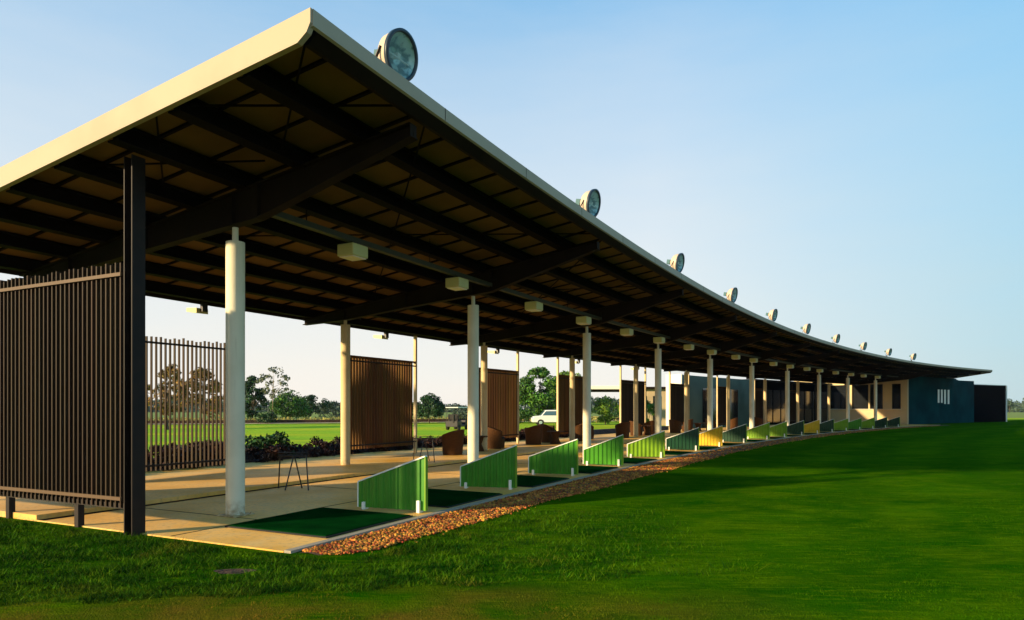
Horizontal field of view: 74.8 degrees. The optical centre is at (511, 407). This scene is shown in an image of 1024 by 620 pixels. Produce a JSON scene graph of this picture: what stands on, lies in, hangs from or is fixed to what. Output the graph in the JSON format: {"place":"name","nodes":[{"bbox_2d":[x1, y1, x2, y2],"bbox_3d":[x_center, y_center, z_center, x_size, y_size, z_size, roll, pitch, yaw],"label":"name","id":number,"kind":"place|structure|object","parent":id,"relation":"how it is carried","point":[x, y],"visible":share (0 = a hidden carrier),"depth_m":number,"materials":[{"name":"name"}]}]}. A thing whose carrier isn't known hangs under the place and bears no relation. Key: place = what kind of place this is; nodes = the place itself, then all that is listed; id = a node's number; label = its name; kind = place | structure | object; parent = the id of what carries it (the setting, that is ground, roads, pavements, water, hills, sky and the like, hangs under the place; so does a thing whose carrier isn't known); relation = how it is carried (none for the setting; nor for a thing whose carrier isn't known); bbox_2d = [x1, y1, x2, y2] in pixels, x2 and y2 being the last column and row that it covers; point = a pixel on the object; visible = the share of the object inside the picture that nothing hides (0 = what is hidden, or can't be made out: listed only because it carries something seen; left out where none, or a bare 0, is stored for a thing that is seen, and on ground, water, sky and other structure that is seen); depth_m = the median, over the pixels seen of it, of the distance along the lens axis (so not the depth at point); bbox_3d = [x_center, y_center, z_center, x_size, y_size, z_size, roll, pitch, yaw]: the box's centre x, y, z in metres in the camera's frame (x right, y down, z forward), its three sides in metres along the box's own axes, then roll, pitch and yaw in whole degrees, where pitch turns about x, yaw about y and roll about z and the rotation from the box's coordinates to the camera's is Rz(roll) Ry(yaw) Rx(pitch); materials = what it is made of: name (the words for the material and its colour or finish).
{"place":"outdoors","nodes":[
{"label":"outdoors","id":0,"kind":"place"},
{"bbox_2d":[0,423,806,520],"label":"raised terrace","id":1,"kind":"structure","parent":0,"point":[161,486],"depth_m":15.64,"materials":[{"name":"concrete"}]},
{"bbox_2d":[145,336,225,471],"bbox_3d":[-7.776,-0.474,14.814,0.105,4.009,3.819,0,0,27],"label":"slat screen","id":2,"kind":"object","parent":1,"relation":"on","point":[183,462],"visible":0.57,"depth_m":15.32,"materials":[{"name":"metal"}]},
{"bbox_2d":[350,336,416,452],"bbox_3d":[-4.119,-0.474,21.587,0.154,4.009,3.366,0,0,29],"label":"slat screen","id":3,"kind":"object","parent":1,"relation":"on","point":[383,402],"visible":0.95,"depth_m":21.52,"materials":[{"name":"wood"}]},
{"bbox_2d":[441,430,463,454],"bbox_3d":[-1.931,1.120,21.969,0.738,0.820,0.800,0,0,21],"label":"wicker chair","id":4,"kind":"object","parent":1,"relation":"on","point":[452,442],"visible":1,"depth_m":21.66,"materials":[{"name":"brown wicker"}]},
{"bbox_2d":[488,427,504,448],"bbox_3d":[-0.637,1.120,25.369,0.738,0.820,0.800,0,0,2],"label":"wicker chair","id":5,"kind":"object","parent":1,"relation":"on","point":[496,439],"visible":0.82,"depth_m":25.04,"materials":[{"name":"brown wicker"}]},
{"bbox_2d":[479,351,518,442],"bbox_3d":[-0.577,-0.474,27.593,0.154,4.009,3.279,0,0,32],"label":"slat screen","id":6,"kind":"object","parent":1,"relation":"on","point":[503,401],"visible":0.62,"depth_m":27.93,"materials":[{"name":"wood"}]},
{"bbox_2d":[525,425,542,444],"bbox_3d":[0.919,1.120,28.179,0.738,0.820,0.800,0,0,27],"label":"wicker chair","id":7,"kind":"object","parent":1,"relation":"on","point":[533,435],"visible":1,"depth_m":27.87,"materials":[{"name":"brown wicker"}]},
{"bbox_2d":[539,424,554,442],"bbox_3d":[1.561,1.120,29.777,0.738,0.820,0.800,0,0,19],"label":"wicker chair","id":8,"kind":"object","parent":1,"relation":"on","point":[546,437],"visible":0.63,"depth_m":29.44,"materials":[{"name":"brown wicker"}]},
{"bbox_2d":[547,431,563,443],"bbox_3d":[1.851,1.260,28.593,0.720,0.540,0.720,0,0,0],"label":"wicker table","id":9,"kind":"object","parent":1,"relation":"on","point":[555,437],"visible":0.94,"depth_m":28.43,"materials":[{"name":"brown wicker"}]},
{"bbox_2d":[556,357,582,433],"bbox_3d":[3.073,-0.474,33.282,0.154,4.009,3.245,0,0,34],"label":"slat screen","id":10,"kind":"object","parent":1,"relation":"on","point":[562,402],"visible":0.47,"depth_m":32.57,"materials":[{"name":"wood"}]},
{"bbox_2d":[575,424,582,440],"bbox_3d":[3.084,1.120,31.017,0.738,0.820,0.800,0,0,4],"label":"wicker chair","id":11,"kind":"object","parent":1,"relation":"on","point":[579,432],"visible":0.5,"depth_m":30.67,"materials":[{"name":"brown wicker"}]},
{"bbox_2d":[615,422,629,437],"bbox_3d":[5.691,1.120,34.358,0.738,0.820,0.800,0,0,44],"label":"wicker chair","id":12,"kind":"object","parent":1,"relation":"on","point":[623,428],"visible":0.88,"depth_m":34.06,"materials":[{"name":"brown wicker"}]},
{"bbox_2d":[619,365,645,428],"bbox_3d":[7.086,-0.474,39.031,0.154,4.009,3.352,0,0,36],"label":"slat screen","id":13,"kind":"object","parent":1,"relation":"on","point":[626,400],"visible":0.63,"depth_m":38.71,"materials":[{"name":"wood"}]},
{"bbox_2d":[669,420,681,432],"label":"wicker chair","id":14,"kind":"object","parent":1,"relation":"on","point":[674,426],"visible":0.98,"depth_m":40.79,"materials":[{"name":"brown wicker"}]},
{"bbox_2d":[669,371,688,431],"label":"slat screen","id":15,"kind":"object","parent":1,"relation":"on","point":[676,401],"visible":0.53,"depth_m":43.95,"materials":[{"name":"wood"}]},
{"bbox_2d":[716,375,729,426],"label":"slat screen","id":16,"kind":"object","parent":1,"relation":"on","point":[720,405],"visible":0.66,"depth_m":49.61,"materials":[{"name":"wood"}]},
{"bbox_2d":[754,379,762,418],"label":"slat screen","id":17,"kind":"object","parent":1,"relation":"on","point":[758,403],"visible":0.45,"depth_m":55.15,"materials":[{"name":"wood"}]},
{"bbox_2d":[790,381,798,421],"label":"slat screen","id":18,"kind":"object","parent":1,"relation":"on","point":[792,405],"visible":0.62,"depth_m":60.48,"materials":[{"name":"wood"}]},
{"bbox_2d":[36,424,921,552],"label":"terrace","id":19,"kind":"structure","parent":0,"point":[165,523],"depth_m":10.55,"materials":[{"name":"concrete"}]},
{"bbox_2d":[278,452,309,490],"bbox_3d":[-4.307,1.238,13.179,0.765,0.733,0.385,0,0,3],"label":"bag stand","id":20,"kind":"object","parent":19,"relation":"on","point":[294,457],"visible":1,"depth_m":13.19,"materials":[{"name":"black metal"}]},
{"bbox_2d":[39,448,579,520],"bbox_3d":[13.965,1.697,39.530,3.903,0.206,72.779,0,0,38],"label":"drain channel","id":21,"kind":"object","parent":19,"relation":"on","point":[225,494],"visible":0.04,"depth_m":12.06,"materials":[{"name":"grey metal"}]},
{"bbox_2d":[225,507,412,537],"bbox_3d":[-2.652,1.581,9.406,1.762,0.029,1.848,0,0,27],"label":"turf mat","id":22,"kind":"object","parent":19,"relation":"on","point":[322,522],"visible":1,"depth_m":9.16,"materials":[{"name":"carpet"}]},
{"bbox_2d":[357,455,427,512],"bbox_3d":[-1.870,1.162,10.420,1.231,0.876,0.120,0,0,22],"label":"bay divider","id":23,"kind":"object","parent":19,"relation":"on","point":[404,486],"visible":1,"depth_m":10.35,"materials":[{"name":"green metal"}]},
{"bbox_2d":[428,488,502,507],"bbox_3d":[-1.376,1.581,11.915,1.762,0.029,1.848,0,0,27],"label":"turf mat","id":24,"kind":"object","parent":19,"relation":"on","point":[444,498],"visible":0.54,"depth_m":11.86,"materials":[{"name":"carpet"}]},
{"bbox_2d":[460,445,516,489],"bbox_3d":[-0.470,1.162,13.260,1.157,0.876,0.120,0,0,14],"label":"bay divider","id":25,"kind":"object","parent":19,"relation":"on","point":[498,469],"visible":1,"depth_m":13.21,"materials":[{"name":"green metal"}]},
{"bbox_2d":[0,7,991,535],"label":"shelter","id":26,"kind":"object","parent":19,"relation":"on","point":[268,171],"visible":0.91,"depth_m":11.46,"materials":[{"name":"metal"}]},
{"bbox_2d":[186,302,207,313],"bbox_3d":[-7.510,-2.385,16.049,0.465,0.260,0.320,0,0,28],"label":"eave lamp","id":27,"kind":"object","parent":26,"relation":"attached to","point":[203,309],"visible":1,"depth_m":15.92,"materials":[{"name":"white metal"}]},
{"bbox_2d":[337,242,367,260],"bbox_3d":[-2.765,-2.743,11.623,0.360,0.294,0.400,0,0,27],"label":"ceiling lamp","id":28,"kind":"object","parent":26,"relation":"attached to","point":[352,251],"visible":1,"depth_m":11.49,"materials":[{"name":"white paint"}]},
{"bbox_2d":[374,28,417,80],"bbox_3d":[-1.528,-4.285,8.430,0.501,0.820,0.603,0,0,27],"label":"floodlight","id":29,"kind":"object","parent":26,"relation":"on","point":[396,51],"visible":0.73,"depth_m":8.44,"materials":[{"name":"white paint"}]},
{"bbox_2d":[445,276,468,290],"bbox_3d":[-1.199,-2.743,14.620,0.360,0.294,0.400,0,0,28],"label":"ceiling lamp","id":30,"kind":"object","parent":26,"relation":"attached to","point":[456,283],"visible":0.99,"depth_m":14.48,"materials":[{"name":"white paint"}]},
{"bbox_2d":[525,300,542,311],"bbox_3d":[0.585,-2.743,17.891,0.360,0.294,0.400,0,0,29],"label":"ceiling lamp","id":31,"kind":"object","parent":26,"relation":"attached to","point":[534,306],"visible":1,"depth_m":17.75,"materials":[{"name":"white paint"}]},
{"bbox_2d":[576,315,590,324],"bbox_3d":[2.226,-2.743,20.768,0.360,0.294,0.400,0,0,30],"label":"ceiling lamp","id":32,"kind":"object","parent":26,"relation":"attached to","point":[583,320],"visible":0.99,"depth_m":20.62,"materials":[{"name":"white paint"}]},
{"bbox_2d":[575,189,600,216],"bbox_3d":[1.611,-4.285,14.479,0.501,0.820,0.603,0,0,28],"label":"floodlight","id":33,"kind":"object","parent":26,"relation":"on","point":[589,201],"visible":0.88,"depth_m":14.48,"materials":[{"name":"white metal"}]},
{"bbox_2d":[666,253,684,272],"bbox_3d":[4.960,-4.285,20.403,0.501,0.820,0.603,0,0,31],"label":"floodlight","id":34,"kind":"object","parent":26,"relation":"on","point":[676,262],"visible":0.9,"depth_m":20.36,"materials":[{"name":"white metal"}]},
{"bbox_2d":[723,287,737,302],"bbox_3d":[8.530,-4.285,26.189,0.501,0.820,0.603,0,0,33],"label":"floodlight","id":35,"kind":"object","parent":26,"relation":"on","point":[731,294],"visible":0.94,"depth_m":26.07,"materials":[{"name":"white metal"}]},
{"bbox_2d":[459,475,568,486],"bbox_3d":[0.080,1.581,14.677,1.762,0.029,1.847,0,0,28],"label":"turf mat","id":36,"kind":"object","parent":19,"relation":"on","point":[528,481],"visible":0.52,"depth_m":14.47,"materials":[{"name":"carpet"}]},
{"bbox_2d":[148,424,915,535],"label":"floor joints","id":37,"kind":"object","parent":19,"relation":"on","point":[303,485],"visible":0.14,"depth_m":10.54,"materials":[{"name":"grey concrete"}]},
{"bbox_2d":[528,439,577,475],"bbox_3d":[0.975,1.162,15.925,1.210,0.876,0.120,0,0,18],"label":"bay divider","id":38,"kind":"object","parent":19,"relation":"on","point":[561,459],"visible":1,"depth_m":15.87,"materials":[{"name":"green paint"}]},
{"bbox_2d":[578,465,617,473],"bbox_3d":[1.614,1.581,17.474,1.762,0.029,1.847,0,0,29],"label":"turf mat","id":39,"kind":"object","parent":19,"relation":"on","point":[586,469],"visible":0.48,"depth_m":17.34,"materials":[{"name":"carpet"}]},
{"bbox_2d":[583,434,623,465],"bbox_3d":[2.525,1.162,18.575,1.128,0.876,0.120,0,0,18],"label":"bay divider","id":40,"kind":"object","parent":19,"relation":"on","point":[609,452],"visible":0.94,"depth_m":18.52,"materials":[{"name":"green paint"}]},
{"bbox_2d":[582,457,656,463],"bbox_3d":[3.281,1.581,20.392,1.762,0.029,1.847,0,0,30],"label":"turf mat","id":41,"kind":"object","parent":19,"relation":"on","point":[633,460],"visible":0.49,"depth_m":20.01,"materials":[{"name":"carpet"}]},
{"bbox_2d":[627,431,664,457],"bbox_3d":[4.305,1.162,21.550,1.200,0.876,0.120,0,0,5],"label":"bay divider","id":42,"kind":"object","parent":19,"relation":"on","point":[653,445],"visible":1,"depth_m":21.52,"materials":[{"name":"green paint"}]},
{"bbox_2d":[666,427,698,450],"bbox_3d":[6.445,1.162,25.325,1.229,0.876,0.120,0,0,17],"label":"bay divider","id":43,"kind":"object","parent":19,"relation":"on","point":[688,440],"visible":1,"depth_m":25.27,"materials":[{"name":"green paint"}]},
{"bbox_2d":[699,426,722,446],"bbox_3d":[8.187,1.162,27.971,1.181,0.876,0.120,0,0,28],"label":"bay divider","id":44,"kind":"object","parent":19,"relation":"on","point":[713,437],"visible":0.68,"depth_m":27.85,"materials":[{"name":"yellow paint"}]},
{"bbox_2d":[723,424,746,442],"bbox_3d":[10.287,1.162,31.097,1.181,0.876,0.120,0,0,29],"label":"bay divider","id":45,"kind":"object","parent":19,"relation":"on","point":[737,434],"visible":0.82,"depth_m":31.02,"materials":[{"name":"green paint"}]},
{"bbox_2d":[747,422,769,438],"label":"bay divider","id":46,"kind":"object","parent":19,"relation":"on","point":[761,431],"visible":0.94,"depth_m":34.31,"materials":[{"name":"green paint"}]},
{"bbox_2d":[770,421,786,436],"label":"bay divider","id":47,"kind":"object","parent":19,"relation":"on","point":[780,429],"visible":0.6,"depth_m":36.96,"materials":[{"name":"green paint"}]},
{"bbox_2d":[787,420,803,434],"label":"bay divider","id":48,"kind":"object","parent":19,"relation":"on","point":[796,428],"visible":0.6,"depth_m":39.81,"materials":[{"name":"green paint"}]},
{"bbox_2d":[804,420,819,432],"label":"bay divider","id":49,"kind":"object","parent":19,"relation":"on","point":[812,427],"visible":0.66,"depth_m":42.47,"materials":[{"name":"yellow paint"}]},
{"bbox_2d":[820,419,833,431],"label":"bay divider","id":50,"kind":"object","parent":19,"relation":"on","point":[827,425],"visible":0.63,"depth_m":45.10,"materials":[{"name":"green paint"}]},
{"bbox_2d":[834,418,847,430],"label":"bay divider","id":51,"kind":"object","parent":19,"relation":"on","point":[841,425],"visible":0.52,"depth_m":47.70,"materials":[{"name":"green paint"}]},
{"bbox_2d":[848,418,861,428],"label":"bay divider","id":52,"kind":"object","parent":19,"relation":"on","point":[855,424],"visible":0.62,"depth_m":50.25,"materials":[{"name":"green paint"}]},
{"bbox_2d":[862,417,874,427],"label":"bay divider","id":53,"kind":"object","parent":19,"relation":"on","point":[869,423],"visible":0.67,"depth_m":52.71,"materials":[{"name":"green paint"}]},
{"bbox_2d":[0,409,1023,619],"bbox_3d":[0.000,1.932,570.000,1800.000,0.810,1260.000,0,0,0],"label":"lawn","id":54,"kind":"structure","parent":0,"point":[982,455],"depth_m":7.55,"materials":[{"name":"green plant"}]},
{"bbox_2d":[0,263,123,526],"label":"slat fence","id":55,"kind":"object","parent":54,"relation":"on","point":[61,387],"visible":0.97,"depth_m":9.13,"materials":[{"name":"metal"}]},
{"bbox_2d":[148,364,190,429],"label":"dry tree","id":56,"kind":"object","parent":54,"relation":"on","point":[158,389],"visible":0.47,"depth_m":61.64,"materials":[{"name":"brown plant"}]},
{"bbox_2d":[176,367,222,417],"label":"dry tree","id":57,"kind":"object","parent":54,"relation":"on","point":[206,392],"visible":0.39,"depth_m":65.58,"materials":[{"name":"brown plant"}]},
{"bbox_2d":[214,569,255,573],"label":"bare soil","id":58,"kind":"structure","parent":54,"relation":"on","point":[224,571],"depth_m":6.61,"materials":[{"name":"soil"}]},
{"bbox_2d":[245,375,268,417],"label":"broadleaf tree","id":59,"kind":"object","parent":54,"relation":"on","point":[253,399],"visible":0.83,"depth_m":95.56,"materials":[{"name":"green plant"}]},
{"bbox_2d":[255,411,277,423],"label":"shrub","id":60,"kind":"object","parent":54,"relation":"on","point":[266,416],"visible":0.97,"depth_m":85.88,"materials":[{"name":"green plant"}]},
{"bbox_2d":[254,366,289,406],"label":"eucalyptus tree","id":61,"kind":"object","parent":54,"relation":"on","point":[263,378],"visible":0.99,"depth_m":92.01,"materials":[{"name":"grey plant"}]},
{"bbox_2d":[268,389,312,417],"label":"tree","id":62,"kind":"object","parent":54,"relation":"on","point":[294,403],"visible":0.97,"depth_m":102.78,"materials":[{"name":"green plant"}]},
{"bbox_2d":[301,394,333,416],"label":"tree","id":63,"kind":"object","parent":54,"relation":"on","point":[310,400],"visible":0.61,"depth_m":111.70,"materials":[{"name":"green plant"}]},
{"bbox_2d":[316,400,340,418],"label":"shrub","id":64,"kind":"object","parent":54,"relation":"on","point":[327,411],"visible":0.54,"depth_m":124.14,"materials":[{"name":"green plant"}]},
{"bbox_2d":[148,418,618,423],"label":"grass field","id":65,"kind":"structure","parent":54,"relation":"on","point":[331,421],"depth_m":87.61,"materials":[{"name":"green plant"}]},
{"bbox_2d":[148,416,618,422],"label":"tall grass","id":66,"kind":"structure","parent":54,"relation":"on","point":[595,419],"depth_m":93.06,"materials":[{"name":"green plant"}]},
{"bbox_2d":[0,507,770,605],"bbox_3d":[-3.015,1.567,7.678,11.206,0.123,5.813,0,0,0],"label":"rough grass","id":67,"kind":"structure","parent":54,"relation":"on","point":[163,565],"depth_m":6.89,"materials":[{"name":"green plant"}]},
{"bbox_2d":[148,426,681,471],"bbox_3d":[-0.079,1.500,31.219,2.723,0.440,44.745,0,0,33],"label":"planter bed","id":68,"kind":"object","parent":54,"relation":"on","point":[604,431],"visible":0.14,"depth_m":22.01,"materials":[{"name":"green plant"}]},
{"bbox_2d":[148,443,202,470],"bbox_3d":[-8.708,1.272,16.869,1.472,0.808,1.434,0,0,25],"label":"hedge plant","id":69,"kind":"object","parent":68,"relation":"on","point":[158,454],"visible":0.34,"depth_m":16.71,"materials":[{"name":"green plant"}]},
{"bbox_2d":[167,439,222,468],"bbox_3d":[-8.363,1.275,17.704,1.396,0.897,1.413,0,0,-41],"label":"hedge plant","id":70,"kind":"object","parent":68,"relation":"on","point":[202,451],"visible":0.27,"depth_m":17.62,"materials":[{"name":"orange plant"}]},
{"bbox_2d":[245,443,290,462],"bbox_3d":[-7.247,1.353,19.383,1.460,0.716,1.428,0,0,13],"label":"hedge plant","id":71,"kind":"object","parent":68,"relation":"on","point":[268,453],"visible":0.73,"depth_m":19.07,"materials":[{"name":"orange plant"}]},
{"bbox_2d":[245,431,296,456],"bbox_3d":[-7.436,1.193,19.883,1.569,1.040,1.602,0,0,12],"label":"hedge plant","id":72,"kind":"object","parent":68,"relation":"on","point":[261,441],"visible":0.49,"depth_m":19.83,"materials":[{"name":"green plant"}]},
{"bbox_2d":[260,442,305,458],"bbox_3d":[-7.115,1.367,20.360,1.472,0.708,1.469,0,0,-36],"label":"hedge plant","id":73,"kind":"object","parent":68,"relation":"on","point":[292,448],"visible":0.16,"depth_m":20.41,"materials":[{"name":"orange plant"}]},
{"bbox_2d":[290,443,323,456],"bbox_3d":[-6.648,1.427,21.255,1.447,0.662,1.420,0,0,-8],"label":"hedge plant","id":74,"kind":"object","parent":68,"relation":"on","point":[312,452],"visible":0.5,"depth_m":20.93,"materials":[{"name":"green plant"}]},
{"bbox_2d":[309,436,353,455],"bbox_3d":[-5.844,1.292,21.885,1.428,0.805,1.470,0,0,-26],"label":"hedge plant","id":75,"kind":"object","parent":68,"relation":"on","point":[325,444],"visible":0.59,"depth_m":21.74,"materials":[{"name":"green plant"}]},
{"bbox_2d":[417,438,440,447],"bbox_3d":[-3.484,1.433,26.140,1.381,0.652,1.465,0,0,-32],"label":"hedge plant","id":76,"kind":"object","parent":68,"relation":"on","point":[429,444],"visible":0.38,"depth_m":25.83,"materials":[{"name":"green plant"}]},
{"bbox_2d":[417,393,445,423],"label":"round tree","id":77,"kind":"object","parent":54,"relation":"on","point":[426,407],"visible":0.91,"depth_m":87.01,"materials":[{"name":"green plant"}]},
{"bbox_2d":[446,407,467,429],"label":"golf cart","id":78,"kind":"object","parent":54,"relation":"on","point":[455,421],"visible":0.96,"depth_m":55.20,"materials":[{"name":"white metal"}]},
{"bbox_2d":[519,406,533,423],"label":"shrub","id":79,"kind":"object","parent":54,"relation":"on","point":[526,414],"visible":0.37,"depth_m":83.29,"materials":[{"name":"green plant"}]},
{"bbox_2d":[519,366,555,415],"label":"leafy tree","id":80,"kind":"object","parent":54,"relation":"on","point":[528,394],"visible":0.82,"depth_m":71.26,"materials":[{"name":"green plant"}]},
{"bbox_2d":[531,410,555,424],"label":"car","id":81,"kind":"object","parent":54,"relation":"on","point":[546,416],"visible":0.51,"depth_m":69.10,"materials":[{"name":"paint"}]},
{"bbox_2d":[148,393,1023,412],"bbox_3d":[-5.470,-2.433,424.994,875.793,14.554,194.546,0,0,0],"label":"woods","id":82,"kind":"object","parent":54,"relation":"on","point":[1019,406],"visible":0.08,"depth_m":356.17,"materials":[{"name":"green plant"}]},
{"bbox_2d":[591,396,618,424],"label":"shrub","id":83,"kind":"object","parent":54,"relation":"on","point":[605,411],"visible":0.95,"depth_m":73.59,"materials":[{"name":"green plant"}]},
{"bbox_2d":[591,386,618,391],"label":"flat shelter","id":84,"kind":"object","parent":54,"relation":"on","point":[604,388],"visible":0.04,"depth_m":55.83,"materials":[{"name":"metal"}]},
{"bbox_2d":[284,425,926,553],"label":"curb","id":85,"kind":"structure","parent":54,"relation":"on","point":[324,542],"depth_m":10.74,"materials":[{"name":"concrete"}]},
{"bbox_2d":[299,425,947,554],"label":"gravel","id":86,"kind":"structure","parent":54,"relation":"on","point":[336,547],"depth_m":10.78,"materials":[{"name":"brown gravel"}]},
{"bbox_2d":[646,387,665,425],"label":"tan lodge","id":87,"kind":"structure","parent":54,"relation":"on","point":[650,393],"depth_m":64.00,"materials":[{"name":"beige paint"}]},
{"bbox_2d":[666,374,748,428],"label":"building","id":88,"kind":"structure","parent":54,"relation":"on","point":[739,399],"depth_m":53.67,"materials":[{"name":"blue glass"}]},
{"bbox_2d":[702,388,715,427],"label":"doorway","id":89,"kind":"structure","parent":88,"relation":"in","point":[704,390],"depth_m":53.58,"materials":[{"name":"black glass"}]},
{"bbox_2d":[730,389,737,425],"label":"doorway","id":90,"kind":"structure","parent":88,"relation":"in","point":[733,392],"depth_m":57.54,"materials":[{"name":"grey glass"}]},
{"bbox_2d":[744,379,831,424],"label":"glazed wing","id":91,"kind":"structure","parent":54,"relation":"on","point":[776,402],"depth_m":67.45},
{"bbox_2d":[767,390,771,422],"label":"window","id":92,"kind":"structure","parent":91,"relation":"in","point":[769,392],"depth_m":62.95,"materials":[{"name":"brown glass"}]},
{"bbox_2d":[773,390,779,422],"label":"window","id":93,"kind":"structure","parent":91,"relation":"in","point":[776,393],"depth_m":64.00,"materials":[{"name":"black glass"}]},
{"bbox_2d":[781,390,784,421],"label":"window","id":94,"kind":"structure","parent":91,"relation":"in","point":[782,392],"depth_m":64.91,"materials":[{"name":"black glass"}]},
{"bbox_2d":[799,391,803,421],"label":"window","id":95,"kind":"structure","parent":91,"relation":"in","point":[801,393],"depth_m":67.75,"materials":[{"name":"black glass"}]},
{"bbox_2d":[805,391,811,421],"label":"window","id":96,"kind":"structure","parent":91,"relation":"in","point":[808,395],"depth_m":68.78,"materials":[{"name":"black glass"}]},
{"bbox_2d":[812,392,816,421],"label":"window","id":97,"kind":"structure","parent":91,"relation":"in","point":[813,393],"depth_m":69.51,"materials":[{"name":"black glass"}]},
{"bbox_2d":[821,392,826,420],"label":"window","id":98,"kind":"structure","parent":91,"relation":"in","point":[823,394],"depth_m":71.03,"materials":[{"name":"black glass"}]},
{"bbox_2d":[795,377,1006,423],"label":"clubhouse","id":99,"kind":"structure","parent":54,"relation":"on","point":[924,400],"depth_m":70.34,"materials":[{"name":"painted render"},{"name":"glass"}]},
{"bbox_2d":[830,385,845,408],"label":"window","id":100,"kind":"structure","parent":99,"relation":"in","point":[837,393],"depth_m":71.28,"materials":[{"name":"grey glass"}]},
{"bbox_2d":[852,385,867,408],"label":"window","id":101,"kind":"structure","parent":99,"relation":"in","point":[859,392],"depth_m":69.56,"materials":[{"name":"grey glass"}]},
{"bbox_2d":[870,384,882,408],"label":"window","id":102,"kind":"structure","parent":99,"relation":"in","point":[879,386],"depth_m":68.15,"materials":[{"name":"black glass"}]},
{"bbox_2d":[892,384,900,408],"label":"window","id":103,"kind":"structure","parent":99,"relation":"in","point":[896,388],"depth_m":66.83,"materials":[{"name":"black glass"}]},
{"bbox_2d":[0,0,1023,405],"label":"sky","id":104,"kind":"structure","parent":0,"point":[854,169],"materials":[{"name":"blue"}]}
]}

